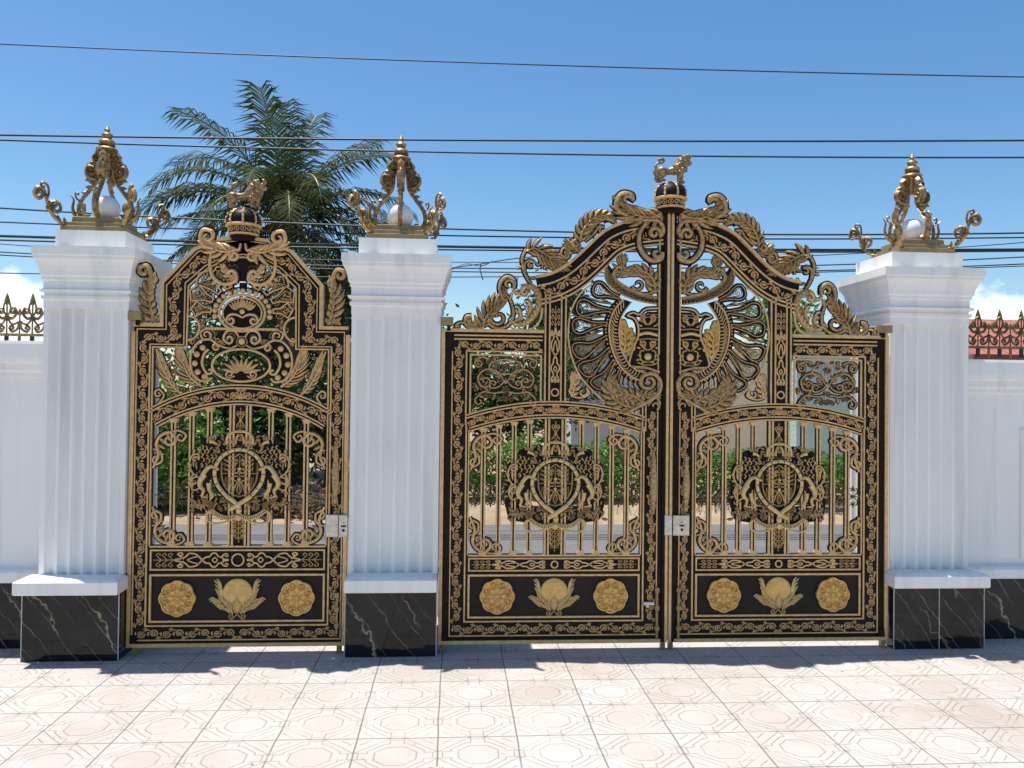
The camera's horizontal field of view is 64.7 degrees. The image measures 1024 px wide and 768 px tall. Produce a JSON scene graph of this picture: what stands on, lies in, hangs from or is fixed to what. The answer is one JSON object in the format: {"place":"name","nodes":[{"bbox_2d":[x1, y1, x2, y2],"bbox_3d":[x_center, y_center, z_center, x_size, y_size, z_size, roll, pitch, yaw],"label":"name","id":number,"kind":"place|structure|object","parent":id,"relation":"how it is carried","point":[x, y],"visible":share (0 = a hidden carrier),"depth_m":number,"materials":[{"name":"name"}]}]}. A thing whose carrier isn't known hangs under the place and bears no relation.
{"place":"outdoors","nodes":[
{"label":"outdoors","id":0,"kind":"place"},
{"bbox_2d":[126,179,350,654],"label":"pedestrian gate","id":1,"kind":"structure","parent":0,"point":[238,589],"depth_m":5.28,"materials":[{"name":"metal"}]},
{"bbox_2d":[178,398,543,430],"bbox_3d":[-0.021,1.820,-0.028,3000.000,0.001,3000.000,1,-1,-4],"label":"ground","id":2,"kind":"structure","parent":0,"point":[472,411],"depth_m":55.35,"materials":[{"name":"green plant"}]},
{"bbox_2d":[157,524,842,574],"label":"road","id":3,"kind":"structure","parent":0,"point":[258,533],"depth_m":10.08,"materials":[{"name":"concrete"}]},
{"bbox_2d":[157,428,842,524],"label":"verge","id":4,"kind":"structure","parent":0,"point":[474,512],"depth_m":11.95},
{"bbox_2d":[157,343,265,512],"bbox_3d":[-4.937,0.595,11.948,2.797,2.627,2.009,0,-1,34],"label":"garden shrub","id":5,"kind":"object","parent":4,"relation":"on","point":[164,467],"visible":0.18,"depth_m":11.64,"materials":[{"name":"green plant"}]},
{"bbox_2d":[162,289,309,392],"bbox_3d":[-5.943,-0.346,17.646,4.842,4.658,3.714,1,-1,-4],"label":"shade tree","id":6,"kind":"object","parent":4,"relation":"on","point":[237,356],"visible":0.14,"depth_m":16.79,"materials":[{"name":"green plant"}]},
{"bbox_2d":[185,349,350,494],"bbox_3d":[-4.074,0.616,13.217,3.455,2.642,2.263,0,-1,14],"label":"garden shrub","id":7,"kind":"object","parent":4,"relation":"on","point":[261,412],"visible":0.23,"depth_m":13.04,"materials":[{"name":"green plant"}]},
{"bbox_2d":[198,487,348,520],"bbox_3d":[-3.121,1.681,11.351,2.573,0.494,1.398,1,-1,-4],"label":"brush heap","id":8,"kind":"object","parent":4,"relation":"on","point":[298,511],"visible":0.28,"depth_m":11.19,"materials":[{"name":"beige plant"}]},
{"bbox_2d":[131,80,419,485],"bbox_3d":[-4.462,-1.843,15.406,5.360,7.725,4.704,1,-1,-4],"label":"coconut palm","id":9,"kind":"object","parent":4,"relation":"on","point":[294,203],"visible":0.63,"depth_m":14.80,"materials":[{"name":"green plant"}]},
{"bbox_2d":[260,237,353,380],"bbox_3d":[-3.786,-0.578,17.100,3.237,5.153,3.432,1,-1,-43],"label":"shade tree","id":10,"kind":"object","parent":4,"relation":"on","point":[316,355],"visible":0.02,"depth_m":16.79,"materials":[{"name":"green plant"}]},
{"bbox_2d":[272,350,350,487],"bbox_3d":[-3.254,0.531,14.377,2.249,2.866,2.144,0,-1,42],"label":"garden shrub","id":11,"kind":"object","parent":4,"relation":"on","point":[312,394],"visible":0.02,"depth_m":14.05,"materials":[{"name":"green plant"}]},
{"bbox_2d":[348,433,349,497],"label":"hedge bush","id":12,"kind":"object","parent":4,"relation":"on","point":[349,460],"visible":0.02,"depth_m":12.78,"materials":[{"name":"green plant"}]},
{"bbox_2d":[350,303,492,441],"bbox_3d":[-1.917,0.123,16.809,3.705,3.788,3.306,1,-1,-36],"label":"shade tree","id":13,"kind":"object","parent":4,"relation":"on","point":[490,403],"depth_m":16.78,"materials":[{"name":"green plant"}]},
{"bbox_2d":[469,442,485,500],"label":"hedge bush","id":14,"kind":"object","parent":4,"relation":"on","point":[476,475],"visible":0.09,"depth_m":13.07,"materials":[{"name":"green plant"}]},
{"bbox_2d":[157,495,842,515],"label":"dry grass","id":15,"kind":"structure","parent":4,"relation":"on","point":[716,509],"depth_m":11.98,"materials":[{"name":"beige plant"}]},
{"bbox_2d":[472,430,543,499],"bbox_3d":[0.005,1.370,13.417,1.361,1.242,0.854,1,-1,-4],"label":"hedge bush","id":16,"kind":"object","parent":4,"relation":"on","point":[522,445],"visible":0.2,"depth_m":13.25,"materials":[{"name":"green plant"}]},
{"bbox_2d":[442,327,647,457],"bbox_3d":[0.245,0.380,16.732,5.365,3.322,3.181,1,-1,-4],"label":"shade tree","id":17,"kind":"object","parent":4,"relation":"on","point":[521,424],"visible":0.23,"depth_m":16.39,"materials":[{"name":"green plant"}]},
{"bbox_2d":[506,269,600,418],"bbox_3d":[1.047,-0.458,19.085,2.436,5.085,2.850,1,-1,-4],"label":"shade tree","id":18,"kind":"object","parent":4,"relation":"on","point":[570,302],"visible":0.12,"depth_m":18.63,"materials":[{"name":"green plant"}]},
{"bbox_2d":[542,437,623,501],"bbox_3d":[1.124,1.426,13.194,1.360,1.152,0.850,1,-1,-4],"label":"hedge bush","id":19,"kind":"object","parent":4,"relation":"on","point":[605,466],"visible":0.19,"depth_m":13.04,"materials":[{"name":"green plant"}]},
{"bbox_2d":[600,435,638,501],"bbox_3d":[2.157,1.414,13.412,1.360,1.208,0.843,1,-1,-4],"label":"hedge bush","id":20,"kind":"object","parent":4,"relation":"on","point":[632,474],"visible":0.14,"depth_m":13.26,"materials":[{"name":"green plant"}]},
{"bbox_2d":[696,448,742,501],"bbox_3d":[3.296,1.530,13.640,1.371,1.005,0.842,1,-1,-4],"label":"hedge bush","id":21,"kind":"object","parent":4,"relation":"on","point":[700,474],"visible":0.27,"depth_m":13.48,"materials":[{"name":"green plant"}]},
{"bbox_2d":[681,347,767,465],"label":"beige house","id":22,"kind":"structure","parent":4,"relation":"on","point":[761,429],"depth_m":20.45,"materials":[{"name":"white paint"}]},
{"bbox_2d":[696,390,720,430],"bbox_3d":[4.885,0.664,20.347,0.920,1.020,0.070,1,-1,-4],"label":"window","id":23,"kind":"structure","parent":22,"relation":"in","point":[697,411],"depth_m":20.34,"materials":[{"name":"white paint"}]},
{"bbox_2d":[741,446,827,504],"bbox_3d":[4.415,1.533,13.416,1.358,1.022,0.846,1,-1,-4],"label":"hedge bush","id":24,"kind":"object","parent":4,"relation":"on","point":[797,489],"depth_m":13.22,"materials":[{"name":"green plant"}]},
{"bbox_2d":[741,267,833,362],"bbox_3d":[4.300,0.083,12.758,1.716,3.883,1.044,1,-1,-4],"label":"tree","id":25,"kind":"object","parent":4,"relation":"on","point":[765,304],"visible":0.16,"depth_m":12.67,"materials":[{"name":"green plant"}]},
{"bbox_2d":[737,326,849,469],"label":"teal house","id":26,"kind":"structure","parent":4,"relation":"on","point":[810,432],"depth_m":19.57,"materials":[{"name":"paint"}]},
{"bbox_2d":[810,450,842,502],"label":"hedge bush","id":27,"kind":"object","parent":4,"relation":"on","point":[838,474],"visible":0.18,"depth_m":13.48,"materials":[{"name":"green plant"}]},
{"bbox_2d":[968,319,1023,359],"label":"red roofed house","id":28,"kind":"structure","parent":4,"relation":"on","point":[993,354],"depth_m":16.85,"materials":[{"name":"tile"}]},
{"bbox_2d":[0,636,1023,767],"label":"courtyard paving","id":29,"kind":"structure","parent":0,"point":[749,707],"depth_m":4.41,"materials":[{"name":"tile"}]},
{"bbox_2d":[0,340,42,648],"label":"boundary wall","id":30,"kind":"structure","parent":29,"relation":"on","point":[21,369],"depth_m":5.38,"materials":[{"name":"white paint"}]},
{"bbox_2d":[0,293,43,340],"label":"wall railing","id":31,"kind":"object","parent":30,"relation":"on","point":[7,318],"depth_m":5.50,"materials":[{"name":"metal"}]},
{"bbox_2d":[12,229,172,661],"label":"gate pillar","id":32,"kind":"structure","parent":29,"relation":"on","point":[73,593],"depth_m":5.18,"materials":[{"name":"white paint"}]},
{"bbox_2d":[32,125,170,241],"bbox_3d":[-2.744,-1.372,5.463,0.643,0.756,0.643,1,-1,-4],"label":"pillar lantern","id":33,"kind":"object","parent":32,"relation":"on","point":[105,163],"visible":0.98,"depth_m":5.41,"materials":[{"name":"gold metal"}]},
{"bbox_2d":[341,237,451,657],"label":"gate pillar","id":34,"kind":"structure","parent":29,"relation":"on","point":[398,286],"depth_m":5.34,"materials":[{"name":"white paint"}]},
{"bbox_2d":[348,135,446,238],"bbox_3d":[-0.772,-1.347,5.600,0.643,0.756,0.643,1,-1,-4],"label":"pillar lantern","id":35,"kind":"object","parent":34,"relation":"on","point":[400,217],"visible":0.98,"depth_m":5.54,"materials":[{"name":"gold metal"}]},
{"bbox_2d":[438,154,691,651],"bbox_3d":[0.365,0.105,5.438,1.696,3.363,0.240,1,-1,-4],"label":"driveway gate leaf","id":36,"kind":"object","parent":29,"relation":"on","point":[554,592],"visible":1,"depth_m":5.43,"materials":[{"name":"black paint"}]},
{"bbox_2d":[664,192,892,649],"bbox_3d":[1.823,0.249,5.523,1.576,3.110,0.126,1,-1,-4],"label":"driveway gate leaf","id":37,"kind":"object","parent":29,"relation":"on","point":[776,591],"visible":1,"depth_m":5.53,"materials":[{"name":"black paint"}]},
{"bbox_2d":[837,252,990,648],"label":"gate pillar","id":38,"kind":"structure","parent":29,"relation":"on","point":[919,302],"depth_m":5.64,"materials":[{"name":"white paint"}]},
{"bbox_2d":[848,154,981,257],"bbox_3d":[2.915,-1.301,5.886,0.643,0.756,0.643,1,-1,-4],"label":"pillar lantern","id":39,"kind":"object","parent":38,"relation":"on","point":[911,235],"visible":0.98,"depth_m":5.81,"materials":[{"name":"gold metal"}]},
{"bbox_2d":[968,359,1023,638],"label":"boundary wall","id":40,"kind":"structure","parent":29,"relation":"on","point":[996,471],"depth_m":5.85,"materials":[{"name":"white paint"}]},
{"bbox_2d":[968,309,1023,358],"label":"wall railing","id":41,"kind":"object","parent":40,"relation":"on","point":[978,332],"depth_m":5.98,"materials":[{"name":"brown metal"}]},
{"bbox_2d":[0,134,1023,141],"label":"overhead cable","id":42,"kind":"object","parent":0,"point":[261,138],"visible":0.98,"depth_m":10.38,"materials":[{"name":"black rubber"}]},
{"bbox_2d":[0,139,1023,157],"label":"overhead cable","id":43,"kind":"object","parent":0,"point":[483,152],"visible":0.96,"depth_m":10.48,"materials":[{"name":"black rubber"}]},
{"bbox_2d":[0,43,1023,77],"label":"overhead cable","id":44,"kind":"object","parent":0,"point":[504,63],"visible":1,"depth_m":14.30,"materials":[{"name":"black rubber"}]},
{"bbox_2d":[0,235,1023,250],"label":"overhead cable","id":45,"kind":"object","parent":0,"point":[438,246],"visible":0.45,"depth_m":10.32,"materials":[{"name":"black rubber"}]},
{"bbox_2d":[0,207,1023,235],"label":"overhead cable","id":46,"kind":"object","parent":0,"point":[476,229],"visible":0.62,"depth_m":10.56,"materials":[{"name":"black rubber"}]},
{"bbox_2d":[0,221,1023,239],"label":"overhead cable","id":47,"kind":"object","parent":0,"point":[526,236],"visible":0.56,"depth_m":10.24,"materials":[{"name":"black rubber"}]},
{"bbox_2d":[0,239,1023,252],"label":"overhead cable","id":48,"kind":"object","parent":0,"point":[473,249],"visible":0.41,"depth_m":10.44,"materials":[{"name":"black rubber"}]},
{"bbox_2d":[0,251,1023,268],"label":"overhead cable","id":49,"kind":"object","parent":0,"point":[546,268],"visible":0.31,"depth_m":10.23,"materials":[{"name":"black rubber"}]},
{"bbox_2d":[0,254,1023,272],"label":"overhead cable","id":50,"kind":"object","parent":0,"point":[547,272],"visible":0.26,"depth_m":10.36,"materials":[{"name":"black rubber"}]},
{"bbox_2d":[0,266,1023,277],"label":"overhead cable","id":51,"kind":"object","parent":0,"point":[597,276],"visible":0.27,"depth_m":10.48,"materials":[{"name":"black rubber"}]},
{"bbox_2d":[0,652,1023,765],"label":"mortar crumbs","id":52,"kind":"object","parent":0,"point":[251,764],"visible":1,"depth_m":5.01,"materials":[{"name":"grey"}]},
{"bbox_2d":[0,0,1023,392],"label":"sky","id":53,"kind":"structure","parent":0,"point":[44,90],"materials":[{"name":"blue"}]},
{"bbox_2d":[1,242,1023,262],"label":"overhead cable","id":54,"kind":"object","parent":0,"point":[537,262],"visible":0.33,"depth_m":10.60,"materials":[{"name":"black rubber"}]},
{"bbox_2d":[452,250,650,279],"bbox_3d":[0.505,-1.601,10.885,4.131,0.556,0.051,1,-1,-4],"label":"drop wire","id":55,"kind":"object","parent":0,"point":[504,260],"visible":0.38,"depth_m":10.82,"materials":[{"name":"black rubber"}]},
{"bbox_2d":[552,333,655,461],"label":"grey house","id":56,"kind":"structure","parent":0,"point":[573,438],"depth_m":21.20,"materials":[{"name":"white paint"}]},
{"bbox_2d":[602,386,636,412],"bbox_3d":[2.832,0.504,21.208,0.920,0.920,0.070,1,-1,-4],"label":"window","id":57,"kind":"structure","parent":56,"relation":"in","point":[621,386],"depth_m":21.21,"materials":[{"name":"white paint"}]}
]}

